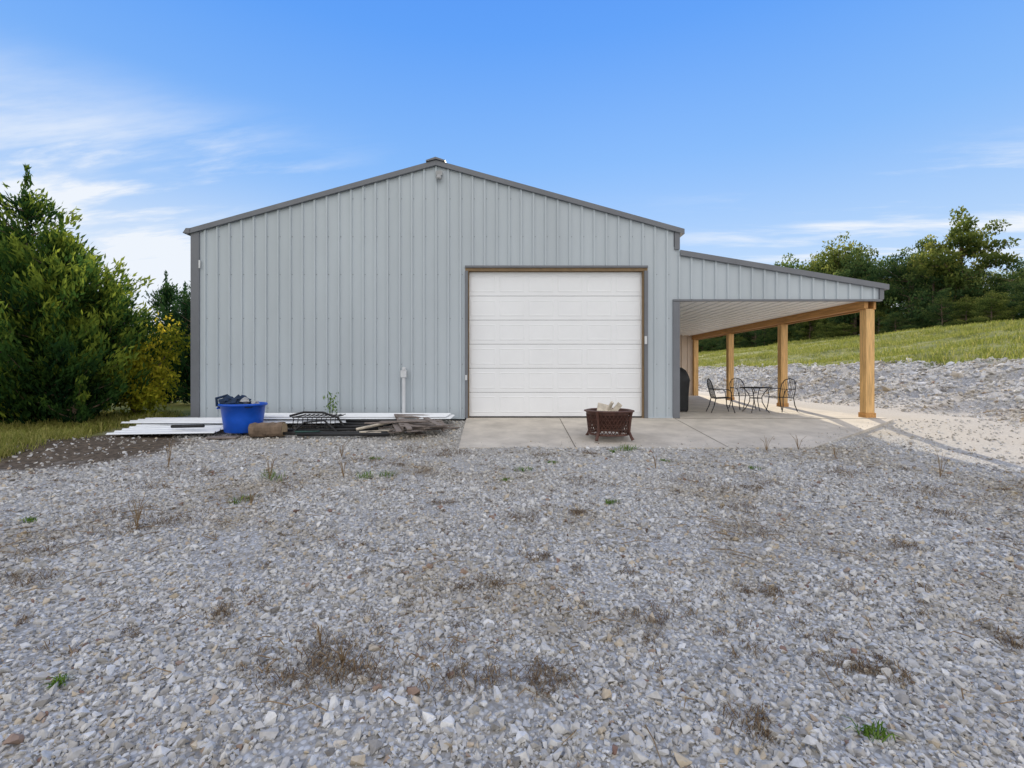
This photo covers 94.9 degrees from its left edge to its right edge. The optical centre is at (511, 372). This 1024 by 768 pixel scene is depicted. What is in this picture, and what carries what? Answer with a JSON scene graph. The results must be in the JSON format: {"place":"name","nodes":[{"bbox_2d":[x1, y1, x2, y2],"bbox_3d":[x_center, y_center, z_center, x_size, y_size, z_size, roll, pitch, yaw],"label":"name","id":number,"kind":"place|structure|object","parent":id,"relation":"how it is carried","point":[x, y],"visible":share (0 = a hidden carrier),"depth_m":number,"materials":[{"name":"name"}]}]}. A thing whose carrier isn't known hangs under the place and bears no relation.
{"place":"outdoors","nodes":[
{"label":"outdoors","id":0,"kind":"place"},
{"bbox_2d":[0,408,189,460],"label":"verge grass","id":1,"kind":"structure","parent":0,"point":[12,434],"depth_m":10.21,"materials":[{"name":"green plant"}]},
{"bbox_2d":[0,320,1023,767],"bbox_3d":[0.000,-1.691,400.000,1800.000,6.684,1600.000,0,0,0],"label":"ground","id":2,"kind":"structure","parent":0,"point":[966,440],"depth_m":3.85,"materials":[{"name":"grey gravel"}]},
{"bbox_2d":[19,304,129,425],"bbox_3d":[-10.137,-0.131,11.058,2.133,3.030,1.926,0,0,29],"label":"cedar tree","id":3,"kind":"object","parent":2,"relation":"on","point":[82,407],"visible":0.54,"depth_m":10.78,"materials":[{"name":"green plant"}]},
{"bbox_2d":[0,164,180,424],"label":"cedar tree","id":4,"kind":"object","parent":2,"relation":"on","point":[49,279],"visible":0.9,"depth_m":10.76,"materials":[{"name":"green plant"}]},
{"bbox_2d":[104,309,190,417],"bbox_3d":[-9.987,-0.256,12.625,2.581,2.984,2.681,0,0,0],"label":"yellow shrub","id":5,"kind":"object","parent":2,"relation":"on","point":[149,397],"visible":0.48,"depth_m":12.32,"materials":[{"name":"green plant"}]},
{"bbox_2d":[138,270,190,402],"bbox_3d":[-13.334,-1.340,18.448,4.412,5.392,3.809,0,0,33],"label":"cedar tree","id":6,"kind":"object","parent":2,"relation":"on","point":[165,291],"visible":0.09,"depth_m":18.28,"materials":[{"name":"green plant"}]},
{"bbox_2d":[147,280,190,403],"bbox_3d":[-11.620,-1.290,17.545,3.822,5.276,4.032,0,0,30],"label":"cedar tree","id":7,"kind":"object","parent":2,"relation":"on","point":[184,389],"visible":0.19,"depth_m":17.02,"materials":[{"name":"green plant"}]},
{"bbox_2d":[205,436,239,438],"bbox_3d":[-5.900,1.333,9.600,0.560,0.035,0.240,0,0,-11],"label":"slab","id":8,"kind":"object","parent":2,"relation":"on","point":[222,437],"depth_m":9.52,"materials":[{"name":"grey concrete"}]},
{"bbox_2d":[215,394,267,433],"bbox_3d":[-5.838,0.875,10.150,1.016,0.810,0.940,0,0,0],"label":"blue tub","id":9,"kind":"object","parent":2,"relation":"on","point":[240,414],"visible":0.95,"depth_m":9.84,"materials":[{"name":"plastic"}]},
{"bbox_2d":[248,422,287,437],"bbox_3d":[-5.091,1.200,9.813,0.684,0.320,0.324,0,0,-8],"label":"cut log","id":10,"kind":"object","parent":2,"relation":"on","point":[270,429],"visible":0.96,"depth_m":9.69,"materials":[{"name":"brown wood"}]},
{"bbox_2d":[105,413,454,434],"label":"stacked roofing sheets","id":11,"kind":"object","parent":2,"relation":"on","point":[158,425],"visible":0.55,"depth_m":10.75,"materials":[{"name":"white metal"}]},
{"bbox_2d":[171,419,396,435],"bbox_3d":[-4.800,1.178,10.030,4.803,0.284,1.009,0,0,0],"label":"pipe bundle","id":12,"kind":"object","parent":11,"relation":"on","point":[359,427],"visible":0.82,"depth_m":9.97,"materials":[{"name":"black metal"}]},
{"bbox_2d":[294,430,322,434],"bbox_3d":[-4.251,1.271,9.850,0.633,0.125,0.292,0,0,0],"label":"garden hose coil","id":13,"kind":"object","parent":2,"relation":"on","point":[306,431],"visible":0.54,"depth_m":9.72,"materials":[{"name":"green rubber"}]},
{"bbox_2d":[289,411,345,431],"bbox_3d":[-4.213,1.065,10.272,1.227,0.440,0.780,0,0,0],"label":"wire rack","id":14,"kind":"object","parent":2,"relation":"on","point":[309,414],"visible":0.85,"depth_m":10.18,"materials":[{"name":"black metal"}]},
{"bbox_2d":[323,391,338,413],"bbox_3d":[-4.356,0.800,11.283,0.390,0.702,0.305,0,0,0],"label":"tall weed plant","id":15,"kind":"object","parent":2,"relation":"on","point":[330,402],"visible":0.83,"depth_m":11.29,"materials":[{"name":"green plant"}]},
{"bbox_2d":[363,414,459,436],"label":"scrap pallet boards","id":16,"kind":"object","parent":2,"relation":"on","point":[416,426],"visible":0.85,"depth_m":10.00,"materials":[{"name":"wood"}]},
{"bbox_2d":[18,444,900,742],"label":"green weeds","id":17,"kind":"object","parent":2,"relation":"on","point":[868,730],"visible":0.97,"depth_m":2.37,"materials":[{"name":"green plant"}]},
{"bbox_2d":[0,384,1023,747],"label":"dry weeds","id":18,"kind":"object","parent":2,"relation":"on","point":[634,614],"visible":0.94,"depth_m":2.98,"materials":[{"name":"brown plant"}]},
{"bbox_2d":[0,435,1023,765],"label":"twigs and stalks","id":19,"kind":"object","parent":2,"relation":"on","point":[138,513],"visible":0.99,"depth_m":3.75,"materials":[{"name":"brown plant"}]},
{"bbox_2d":[183,157,888,418],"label":"metal pole barn","id":20,"kind":"structure","parent":2,"relation":"on","point":[435,285],"depth_m":11.80,"materials":[{"name":"metal"}]},
{"bbox_2d":[469,272,641,415],"bbox_3d":[1.105,-0.710,11.930,4.410,3.652,0.040,0,0,0],"label":"garage door","id":21,"kind":"structure","parent":20,"relation":"in","point":[497,295],"depth_m":11.91,"materials":[{"name":"white metal"}]},
{"bbox_2d":[471,276,640,411],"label":"door panels","id":22,"kind":"structure","parent":20,"relation":"in","point":[478,283],"depth_m":11.91,"materials":[{"name":"white metal"}]},
{"bbox_2d":[459,418,892,448],"bbox_3d":[4.130,1.379,10.275,10.540,0.461,2.950,0,0,0],"label":"concrete apron","id":23,"kind":"object","parent":2,"relation":"on","point":[716,433],"visible":0.77,"depth_m":10.11,"materials":[{"name":"grey concrete"}]},
{"bbox_2d":[584,401,634,440],"bbox_3d":[1.970,0.967,9.550,1.010,0.767,1.010,0,0,0],"label":"fire pit","id":24,"kind":"object","parent":23,"relation":"on","point":[603,418],"visible":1,"depth_m":9.22,"materials":[{"name":"brown metal"}]},
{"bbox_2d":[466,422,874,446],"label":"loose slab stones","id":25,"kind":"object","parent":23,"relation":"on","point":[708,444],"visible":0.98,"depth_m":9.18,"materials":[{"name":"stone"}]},
{"bbox_2d":[680,395,882,417],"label":"concrete slab","id":26,"kind":"structure","parent":2,"relation":"on","point":[698,406],"depth_m":13.77,"materials":[{"name":"beige concrete"}]},
{"bbox_2d":[680,367,689,411],"bbox_3d":[4.861,0.504,13.900,0.686,1.288,0.580,0,0,0],"label":"covered grill","id":27,"kind":"object","parent":26,"relation":"on","point":[684,387],"visible":0.41,"depth_m":13.63,"materials":[{"name":"black fabric"}]},
{"bbox_2d":[706,378,734,412],"bbox_3d":[5.930,0.655,13.402,0.664,0.976,0.584,0,0,7],"label":"patio chair","id":28,"kind":"object","parent":26,"relation":"on","point":[712,394],"visible":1,"depth_m":13.37,"materials":[{"name":"black metal"}]},
{"bbox_2d":[728,378,756,409],"bbox_3d":[7.155,0.655,14.614,0.595,0.976,0.702,0,0,0],"label":"patio chair","id":29,"kind":"object","parent":26,"relation":"on","point":[745,395],"visible":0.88,"depth_m":14.82,"materials":[{"name":"black metal"}]},
{"bbox_2d":[740,387,771,412],"bbox_3d":[7.000,0.786,13.500,0.840,0.717,0.840,0,0,0],"label":"patio table","id":30,"kind":"object","parent":26,"relation":"on","point":[757,397],"visible":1,"depth_m":13.38,"materials":[{"name":"black metal"}]},
{"bbox_2d":[766,378,797,411],"bbox_3d":[7.869,0.656,13.707,0.665,0.975,0.584,0,0,-21],"label":"patio chair","id":31,"kind":"object","parent":26,"relation":"on","point":[779,397],"visible":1,"depth_m":13.73,"materials":[{"name":"black metal"}]},
{"bbox_2d":[698,231,1023,353],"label":"distant treeline","id":32,"kind":"object","parent":2,"relation":"on","point":[920,307],"visible":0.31,"depth_m":57.87,"materials":[{"name":"green plant"}]},
{"bbox_2d":[698,357,1023,425],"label":"rock embankment","id":33,"kind":"object","parent":2,"relation":"on","point":[919,386],"visible":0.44,"depth_m":18.14,"materials":[{"name":"stone"}]},
{"bbox_2d":[698,319,1023,368],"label":"hill grass","id":34,"kind":"structure","parent":2,"relation":"on","point":[897,350],"depth_m":32.67,"materials":[{"name":"green plant"}]},
{"bbox_2d":[906,206,1020,324],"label":"tall tree","id":35,"kind":"object","parent":2,"relation":"on","point":[967,239],"visible":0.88,"depth_m":52.22,"materials":[{"name":"green plant"}]},
{"bbox_2d":[0,0,1023,335],"label":"sky","id":36,"kind":"structure","parent":0,"point":[764,131],"materials":[{"name":"blue"}]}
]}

